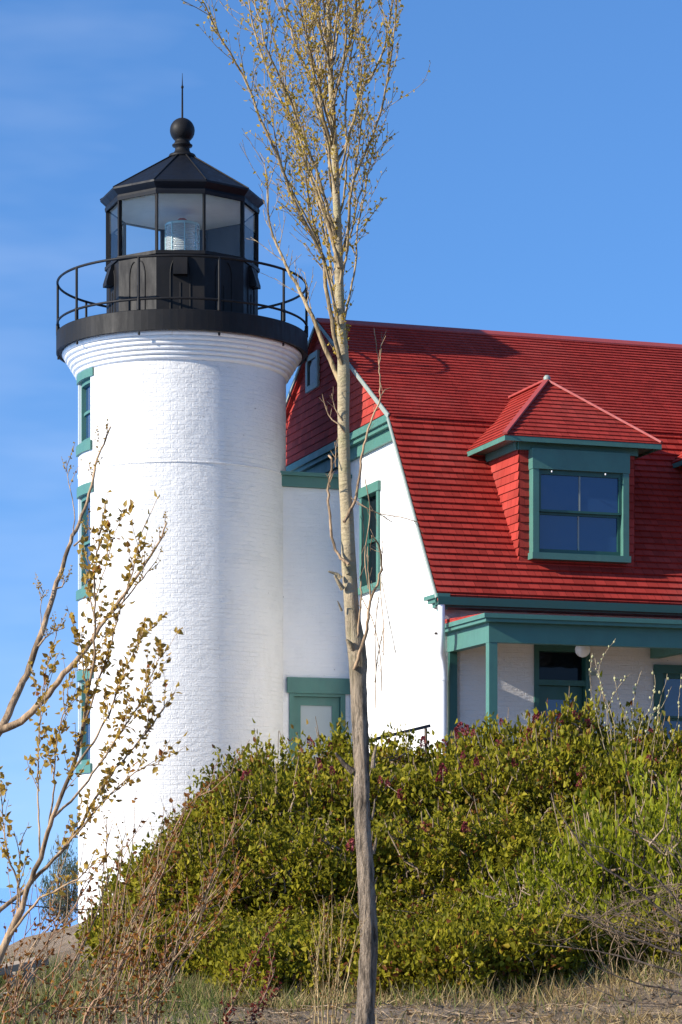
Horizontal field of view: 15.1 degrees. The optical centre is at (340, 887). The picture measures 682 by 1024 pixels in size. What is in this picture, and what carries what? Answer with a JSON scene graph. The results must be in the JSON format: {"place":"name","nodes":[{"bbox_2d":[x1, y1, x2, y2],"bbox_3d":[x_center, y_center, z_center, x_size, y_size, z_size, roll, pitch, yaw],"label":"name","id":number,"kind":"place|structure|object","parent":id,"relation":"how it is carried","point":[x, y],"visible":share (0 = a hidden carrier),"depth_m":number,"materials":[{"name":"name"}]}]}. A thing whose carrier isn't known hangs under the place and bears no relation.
{"place":"outdoors","nodes":[
{"label":"outdoors","id":0,"kind":"place"},
{"bbox_2d":[0,888,77,944],"bbox_3d":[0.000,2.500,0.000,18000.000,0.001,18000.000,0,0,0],"label":"lake","id":1,"kind":"structure","parent":0,"point":[6,915],"depth_m":214.24,"materials":[{"name":"blue liquid"}]},
{"bbox_2d":[0,0,681,887],"label":"sky","id":2,"kind":"structure","parent":0,"point":[531,182],"materials":[{"name":"blue"}]},
{"bbox_2d":[1,922,681,1023],"bbox_3d":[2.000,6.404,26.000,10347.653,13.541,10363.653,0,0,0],"label":"ground","id":3,"kind":"structure","parent":0,"point":[71,939],"depth_m":19.37,"materials":[{"name":"soil"}]},
{"bbox_2d":[0,957,48,991],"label":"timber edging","id":4,"kind":"object","parent":3,"relation":"on","point":[16,967],"visible":0.41,"depth_m":22.36,"materials":[{"name":"beige wood"}]},
{"bbox_2d":[38,833,77,928],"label":"tree","id":5,"kind":"object","parent":3,"relation":"on","point":[67,867],"visible":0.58,"depth_m":43.93,"materials":[{"name":"green plant"}]},
{"bbox_2d":[0,899,119,911],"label":"wire fence","id":6,"kind":"object","parent":3,"relation":"on","point":[47,907],"visible":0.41,"depth_m":23.00,"materials":[{"name":"metal"}]},
{"bbox_2d":[0,818,145,1023],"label":"sapling","id":7,"kind":"object","parent":3,"relation":"on","point":[45,1000],"visible":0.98,"depth_m":9.43,"materials":[{"name":"red plant"}]},
{"bbox_2d":[0,417,167,736],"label":"young tree","id":8,"kind":"object","parent":3,"relation":"on","point":[6,725],"visible":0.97,"depth_m":10.05,"materials":[{"name":"brown plant"}]},
{"bbox_2d":[68,901,107,951],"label":"lilac shrub","id":9,"kind":"object","parent":3,"relation":"on","point":[80,932],"visible":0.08,"depth_m":26.82,"materials":[{"name":"green plant"}]},
{"bbox_2d":[0,489,188,964],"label":"leafy sapling","id":10,"kind":"object","parent":3,"relation":"on","point":[19,916],"visible":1,"depth_m":8.97,"materials":[{"name":"brown plant"}]},
{"bbox_2d":[75,897,170,965],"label":"lilac shrub","id":11,"kind":"object","parent":3,"relation":"on","point":[94,935],"visible":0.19,"depth_m":24.90,"materials":[{"name":"green plant"}]},
{"bbox_2d":[0,785,255,1023],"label":"sapling","id":12,"kind":"object","parent":3,"relation":"on","point":[111,1014],"visible":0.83,"depth_m":10.30,"materials":[{"name":"brown plant"}]},
{"bbox_2d":[84,794,193,1023],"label":"sapling","id":13,"kind":"object","parent":3,"relation":"on","point":[119,885],"visible":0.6,"depth_m":13.01,"materials":[{"name":"red plant"}]},
{"bbox_2d":[99,827,199,923],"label":"lilac shrub","id":14,"kind":"object","parent":3,"relation":"on","point":[134,862],"visible":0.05,"depth_m":25.72,"materials":[{"name":"green plant"}]},
{"bbox_2d":[106,914,195,979],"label":"lilac shrub","id":15,"kind":"object","parent":3,"relation":"on","point":[157,940],"visible":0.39,"depth_m":22.81,"materials":[{"name":"green plant"}]},
{"bbox_2d":[81,741,251,1023],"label":"sapling","id":16,"kind":"object","parent":3,"relation":"on","point":[158,930],"visible":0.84,"depth_m":10.97,"materials":[{"name":"red plant"}]},
{"bbox_2d":[56,73,307,923],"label":"lighthouse tower","id":17,"kind":"structure","parent":3,"relation":"on","point":[182,359],"depth_m":39.95,"materials":[{"name":"white brick"}]},
{"bbox_2d":[76,367,93,456],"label":"window","id":18,"kind":"structure","parent":17,"relation":"in","point":[83,378],"depth_m":40.86,"materials":[{"name":"green paint"}]},
{"bbox_2d":[76,482,93,600],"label":"window","id":19,"kind":"structure","parent":17,"relation":"in","point":[83,489],"depth_m":40.87,"materials":[{"name":"green paint"}]},
{"bbox_2d":[76,669,93,773],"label":"window","id":20,"kind":"structure","parent":17,"relation":"in","point":[86,738],"depth_m":40.86,"materials":[{"name":"green paint"}]},
{"bbox_2d":[116,903,247,954],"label":"lilac shrub","id":21,"kind":"object","parent":3,"relation":"on","point":[170,909],"visible":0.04,"depth_m":24.15,"materials":[{"name":"green plant"}]},
{"bbox_2d":[97,811,296,924],"bbox_3d":[-1.248,0.047,25.680,2.341,1.588,2.208,0,0,-35],"label":"lilac shrub","id":22,"kind":"object","parent":3,"relation":"on","point":[186,873],"visible":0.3,"depth_m":25.10,"materials":[{"name":"green plant"}]},
{"bbox_2d":[139,796,285,860],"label":"lilac shrub","id":23,"kind":"object","parent":3,"relation":"on","point":[202,814],"visible":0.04,"depth_m":27.67,"materials":[{"name":"green plant"}]},
{"bbox_2d":[170,915,268,984],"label":"lilac shrub","id":24,"kind":"object","parent":3,"relation":"on","point":[203,958],"visible":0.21,"depth_m":22.70,"materials":[{"name":"green plant"}]},
{"bbox_2d":[168,904,326,944],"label":"lilac shrub","id":25,"kind":"object","parent":3,"relation":"on","point":[233,915],"visible":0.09,"depth_m":24.03,"materials":[{"name":"green plant"}]},
{"bbox_2d":[204,921,294,992],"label":"lilac shrub","id":26,"kind":"object","parent":3,"relation":"on","point":[228,950],"visible":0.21,"depth_m":21.53,"materials":[{"name":"green plant"}]},
{"bbox_2d":[214,905,292,1023],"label":"sapling","id":27,"kind":"object","parent":3,"relation":"on","point":[266,988],"visible":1,"depth_m":12.03,"materials":[{"name":"red plant"}]},
{"bbox_2d":[158,748,351,846],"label":"lilac shrub","id":28,"kind":"object","parent":3,"relation":"on","point":[229,791],"visible":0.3,"depth_m":27.52,"materials":[{"name":"green plant"}]},
{"bbox_2d":[179,718,337,817],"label":"lilac shrub","id":29,"kind":"object","parent":3,"relation":"on","point":[258,759],"visible":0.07,"depth_m":30.18,"materials":[{"name":"green plant"}]},
{"bbox_2d":[163,808,387,924],"bbox_3d":[-0.467,0.028,25.341,2.444,1.632,2.538,0,0,25],"label":"lilac shrub","id":30,"kind":"object","parent":3,"relation":"on","point":[310,842],"visible":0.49,"depth_m":24.77,"materials":[{"name":"green plant"}]},
{"bbox_2d":[220,922,343,1003],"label":"lilac shrub","id":31,"kind":"object","parent":3,"relation":"on","point":[291,964],"visible":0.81,"depth_m":20.64,"materials":[{"name":"green plant"}]},
{"bbox_2d":[249,910,347,980],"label":"lilac shrub","id":32,"kind":"object","parent":3,"relation":"on","point":[279,928],"visible":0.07,"depth_m":22.64,"materials":[{"name":"green plant"}]},
{"bbox_2d":[182,0,430,1023],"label":"poplar tree","id":33,"kind":"object","parent":3,"relation":"on","point":[330,78],"visible":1,"depth_m":15.96,"materials":[{"name":"brown plant"}]},
{"bbox_2d":[280,471,351,767],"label":"link passage","id":34,"kind":"object","parent":3,"relation":"on","point":[316,680],"visible":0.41,"depth_m":41.13,"materials":[{"name":"white paint"}]},
{"bbox_2d":[287,677,349,765],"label":"door","id":35,"kind":"structure","parent":34,"relation":"in","point":[327,700],"depth_m":41.17,"materials":[{"name":"green paint"}]},
{"bbox_2d":[242,895,394,937],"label":"lilac shrub","id":36,"kind":"object","parent":3,"relation":"on","point":[304,919],"visible":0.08,"depth_m":23.93,"materials":[{"name":"green plant"}]},
{"bbox_2d":[0,948,659,1023],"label":"green grass","id":37,"kind":"structure","parent":3,"relation":"on","point":[207,1005],"depth_m":19.52,"materials":[{"name":"green plant"}]},
{"bbox_2d":[218,749,443,845],"bbox_3d":[-0.027,-0.561,28.406,2.768,1.938,2.666,0,0,-26],"label":"lilac shrub","id":38,"kind":"object","parent":3,"relation":"on","point":[345,785],"visible":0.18,"depth_m":27.77,"materials":[{"name":"green plant"}]},
{"bbox_2d":[304,879,364,1023],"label":"weed stalks","id":39,"kind":"object","parent":3,"relation":"on","point":[328,980],"visible":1,"depth_m":14.94,"materials":[{"name":"beige plant"}]},
{"bbox_2d":[232,817,447,922],"bbox_3d":[0.181,0.084,25.436,2.479,1.570,2.389,0,0,-24],"label":"lilac shrub","id":40,"kind":"object","parent":3,"relation":"on","point":[381,855],"visible":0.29,"depth_m":24.75,"materials":[{"name":"green plant"}]},
{"bbox_2d":[0,952,681,1017],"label":"tall dry grass","id":41,"kind":"structure","parent":3,"relation":"on","point":[507,988],"depth_m":19.82,"materials":[{"name":"beige plant"}]},
{"bbox_2d":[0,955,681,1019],"bbox_3d":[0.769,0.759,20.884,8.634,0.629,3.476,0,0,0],"label":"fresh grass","id":42,"kind":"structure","parent":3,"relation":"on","point":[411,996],"depth_m":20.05,"materials":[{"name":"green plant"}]},
{"bbox_2d":[2,964,681,1023],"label":"dry grass","id":43,"kind":"structure","parent":3,"relation":"on","point":[648,1018],"depth_m":18.46,"materials":[{"name":"beige plant"}]},
{"bbox_2d":[298,917,385,981],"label":"lilac shrub","id":44,"kind":"object","parent":3,"relation":"on","point":[353,928],"visible":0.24,"depth_m":22.17,"materials":[{"name":"green plant"}]},
{"bbox_2d":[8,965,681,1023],"bbox_3d":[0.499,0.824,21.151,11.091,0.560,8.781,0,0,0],"label":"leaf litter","id":45,"kind":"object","parent":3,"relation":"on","point":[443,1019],"visible":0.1,"depth_m":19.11,"materials":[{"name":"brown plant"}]},
{"bbox_2d":[15,971,681,1023],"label":"fallen twigs","id":46,"kind":"object","parent":3,"relation":"on","point":[390,1018],"visible":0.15,"depth_m":18.69,"materials":[{"name":"brown plant"}]},
{"bbox_2d":[272,712,436,790],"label":"lilac shrub","id":47,"kind":"object","parent":3,"relation":"on","point":[340,744],"visible":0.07,"depth_m":30.62,"materials":[{"name":"green plant"}]},
{"bbox_2d":[333,908,423,980],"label":"lilac shrub","id":48,"kind":"object","parent":3,"relation":"on","point":[395,927],"visible":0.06,"depth_m":22.52,"materials":[{"name":"green plant"}]},
{"bbox_2d":[332,885,463,930],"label":"lilac shrub","id":49,"kind":"object","parent":3,"relation":"on","point":[388,913],"visible":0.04,"depth_m":23.90,"materials":[{"name":"green plant"}]},
{"bbox_2d":[370,724,430,751],"bbox_3d":[0.742,-1.131,33.750,1.005,2.050,0.055,0,0,-30],"label":"step handrail","id":50,"kind":"object","parent":3,"relation":"on","point":[424,727],"visible":0.26,"depth_m":33.88,"materials":[{"name":"metal"}]},
{"bbox_2d":[333,919,472,998],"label":"lilac shrub","id":51,"kind":"object","parent":3,"relation":"on","point":[387,967],"visible":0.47,"depth_m":20.35,"materials":[{"name":"green plant"}]},
{"bbox_2d":[383,911,446,938],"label":"lilac shrub","id":52,"kind":"object","parent":3,"relation":"on","point":[425,922],"visible":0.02,"depth_m":22.32,"materials":[{"name":"green plant"}]},
{"bbox_2d":[350,727,488,798],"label":"lilac shrub","id":53,"kind":"object","parent":3,"relation":"on","point":[421,760],"visible":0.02,"depth_m":30.51,"materials":[{"name":"green plant"}]},
{"bbox_2d":[319,786,521,916],"bbox_3d":[0.954,-0.051,25.333,2.447,1.850,2.565,0,0,34],"label":"lilac shrub","id":54,"kind":"object","parent":3,"relation":"on","point":[425,840],"visible":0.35,"depth_m":24.75,"materials":[{"name":"green plant"}]},
{"bbox_2d":[344,757,496,834],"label":"lilac shrub","id":55,"kind":"object","parent":3,"relation":"on","point":[396,807],"visible":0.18,"depth_m":27.73,"materials":[{"name":"green plant"}]},
{"bbox_2d":[385,911,499,1000],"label":"lilac shrub","id":56,"kind":"object","parent":3,"relation":"on","point":[466,961],"visible":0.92,"depth_m":20.09,"materials":[{"name":"green plant"}]},
{"bbox_2d":[389,876,542,926],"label":"lilac shrub","id":57,"kind":"object","parent":3,"relation":"on","point":[459,902],"visible":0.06,"depth_m":23.94,"materials":[{"name":"green plant"}]},
{"bbox_2d":[428,896,506,936],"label":"lilac shrub","id":58,"kind":"object","parent":3,"relation":"on","point":[459,915],"visible":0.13,"depth_m":21.95,"materials":[{"name":"green plant"}]},
{"bbox_2d":[384,719,566,841],"bbox_3d":[1.493,-0.706,28.352,2.558,2.396,2.682,0,0,9],"label":"lilac shrub","id":59,"kind":"object","parent":3,"relation":"on","point":[471,768],"visible":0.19,"depth_m":27.78,"materials":[{"name":"green plant"}]},
{"bbox_2d":[286,318,681,758],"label":"keepers house","id":60,"kind":"structure","parent":3,"relation":"on","point":[530,484],"depth_m":38.42,"materials":[{"name":"red"}]},
{"bbox_2d":[305,350,319,392],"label":"attic window","id":61,"kind":"structure","parent":60,"relation":"in","point":[312,367],"depth_m":42.79,"materials":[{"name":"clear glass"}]},
{"bbox_2d":[358,480,380,595],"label":"window","id":62,"kind":"structure","parent":60,"relation":"in","point":[374,488],"depth_m":40.56,"materials":[{"name":"green paint"}]},
{"bbox_2d":[534,644,589,743],"bbox_3d":[3.223,-2.190,38.093,0.885,2.780,0.280,0,0,-18],"label":"front door","id":63,"kind":"structure","parent":60,"relation":"in","point":[557,668],"depth_m":38.07,"materials":[{"name":"green paint"}]},
{"bbox_2d":[528,448,630,563],"bbox_3d":[3.527,-5.630,38.029,1.580,1.620,0.190,0,0,-18],"label":"dormer window","id":64,"kind":"structure","parent":60,"relation":"in","point":[579,500],"depth_m":38.03,"materials":[{"name":"green paint"}]},
{"bbox_2d":[653,664,681,741],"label":"window","id":65,"kind":"structure","parent":60,"relation":"in","point":[674,672],"depth_m":38.56,"materials":[{"name":"green paint"}]},
{"bbox_2d":[428,707,569,776],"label":"lilac shrub","id":66,"kind":"object","parent":3,"relation":"on","point":[465,739],"visible":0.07,"depth_m":30.17,"materials":[{"name":"green plant"}]},
{"bbox_2d":[401,790,597,911],"bbox_3d":[1.765,-0.068,25.361,2.429,1.819,2.575,0,0,3],"label":"lilac shrub","id":67,"kind":"object","parent":3,"relation":"on","point":[507,857],"visible":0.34,"depth_m":24.82,"materials":[{"name":"green plant"}]},
{"bbox_2d":[462,907,586,989],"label":"lilac shrub","id":68,"kind":"object","parent":3,"relation":"on","point":[517,951],"visible":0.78,"depth_m":20.45,"materials":[{"name":"green plant"}]},
{"bbox_2d":[461,845,615,935],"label":"green shrub","id":69,"kind":"object","parent":3,"relation":"on","point":[530,883],"visible":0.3,"depth_m":22.63,"materials":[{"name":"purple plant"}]},
{"bbox_2d":[454,714,639,833],"bbox_3d":[2.420,-0.728,28.313,2.539,2.388,2.692,0,0,-31],"label":"lilac shrub","id":70,"kind":"object","parent":3,"relation":"on","point":[545,765],"visible":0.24,"depth_m":27.74,"materials":[{"name":"green plant"}]},
{"bbox_2d":[482,671,639,777],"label":"lilac shrub","id":71,"kind":"object","parent":3,"relation":"on","point":[568,719],"visible":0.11,"depth_m":30.18,"materials":[{"name":"green plant"}]},
{"bbox_2d":[510,895,621,979],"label":"lilac shrub","id":72,"kind":"object","parent":3,"relation":"on","point":[585,935],"visible":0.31,"depth_m":21.03,"materials":[{"name":"green plant"}]},
{"bbox_2d":[490,812,677,909],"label":"lilac shrub","id":73,"kind":"object","parent":3,"relation":"on","point":[539,823],"visible":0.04,"depth_m":24.99,"materials":[{"name":"green plant"}]},
{"bbox_2d":[521,742,681,925],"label":"green shrub","id":74,"kind":"object","parent":3,"relation":"on","point":[601,825],"visible":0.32,"depth_m":22.92,"materials":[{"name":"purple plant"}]},
{"bbox_2d":[527,738,681,836],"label":"lilac shrub","id":75,"kind":"object","parent":3,"relation":"on","point":[625,795],"visible":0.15,"depth_m":27.43,"materials":[{"name":"green plant"}]},
{"bbox_2d":[530,846,681,983],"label":"bare shrub","id":76,"kind":"object","parent":3,"relation":"on","point":[610,912],"visible":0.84,"depth_m":20.52,"materials":[{"name":"brown plant"}]},
{"bbox_2d":[531,782,681,1007],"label":"bare shrub","id":77,"kind":"object","parent":3,"relation":"on","point":[645,942],"visible":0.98,"depth_m":18.97,"materials":[{"name":"brown plant"}]},
{"bbox_2d":[546,702,681,767],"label":"lilac shrub","id":78,"kind":"object","parent":3,"relation":"on","point":[639,741],"visible":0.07,"depth_m":29.98,"materials":[{"name":"green plant"}]},
{"bbox_2d":[568,906,668,973],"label":"lilac shrub","id":79,"kind":"object","parent":3,"relation":"on","point":[620,959],"visible":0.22,"depth_m":21.28,"materials":[{"name":"green plant"}]},
{"bbox_2d":[598,911,649,976],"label":"green shrub","id":80,"kind":"object","parent":3,"relation":"on","point":[631,947],"visible":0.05,"depth_m":21.30,"materials":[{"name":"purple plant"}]},
{"bbox_2d":[584,773,681,923],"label":"green shrub","id":81,"kind":"object","parent":3,"relation":"on","point":[653,864],"visible":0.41,"depth_m":22.35,"materials":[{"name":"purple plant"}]},
{"bbox_2d":[584,812,681,911],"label":"lilac shrub","id":82,"kind":"object","parent":3,"relation":"on","point":[642,847],"depth_m":24.98,"materials":[{"name":"green plant"}]},
{"bbox_2d":[589,640,681,769],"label":"pussy willow","id":83,"kind":"object","parent":3,"relation":"on","point":[658,708],"visible":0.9,"depth_m":29.04,"materials":[{"name":"grey plant"}]},
{"bbox_2d":[603,746,681,828],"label":"lilac shrub","id":84,"kind":"object","parent":3,"relation":"on","point":[656,773],"visible":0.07,"depth_m":27.45,"materials":[{"name":"green plant"}]},
{"bbox_2d":[611,900,681,977],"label":"lilac shrub","id":85,"kind":"object","parent":3,"relation":"on","point":[668,923],"visible":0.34,"depth_m":21.25,"materials":[{"name":"green plant"}]},
{"bbox_2d":[618,710,681,775],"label":"lilac shrub","id":86,"kind":"object","parent":3,"relation":"on","point":[677,739],"visible":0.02,"depth_m":29.78,"materials":[{"name":"green plant"}]}
]}

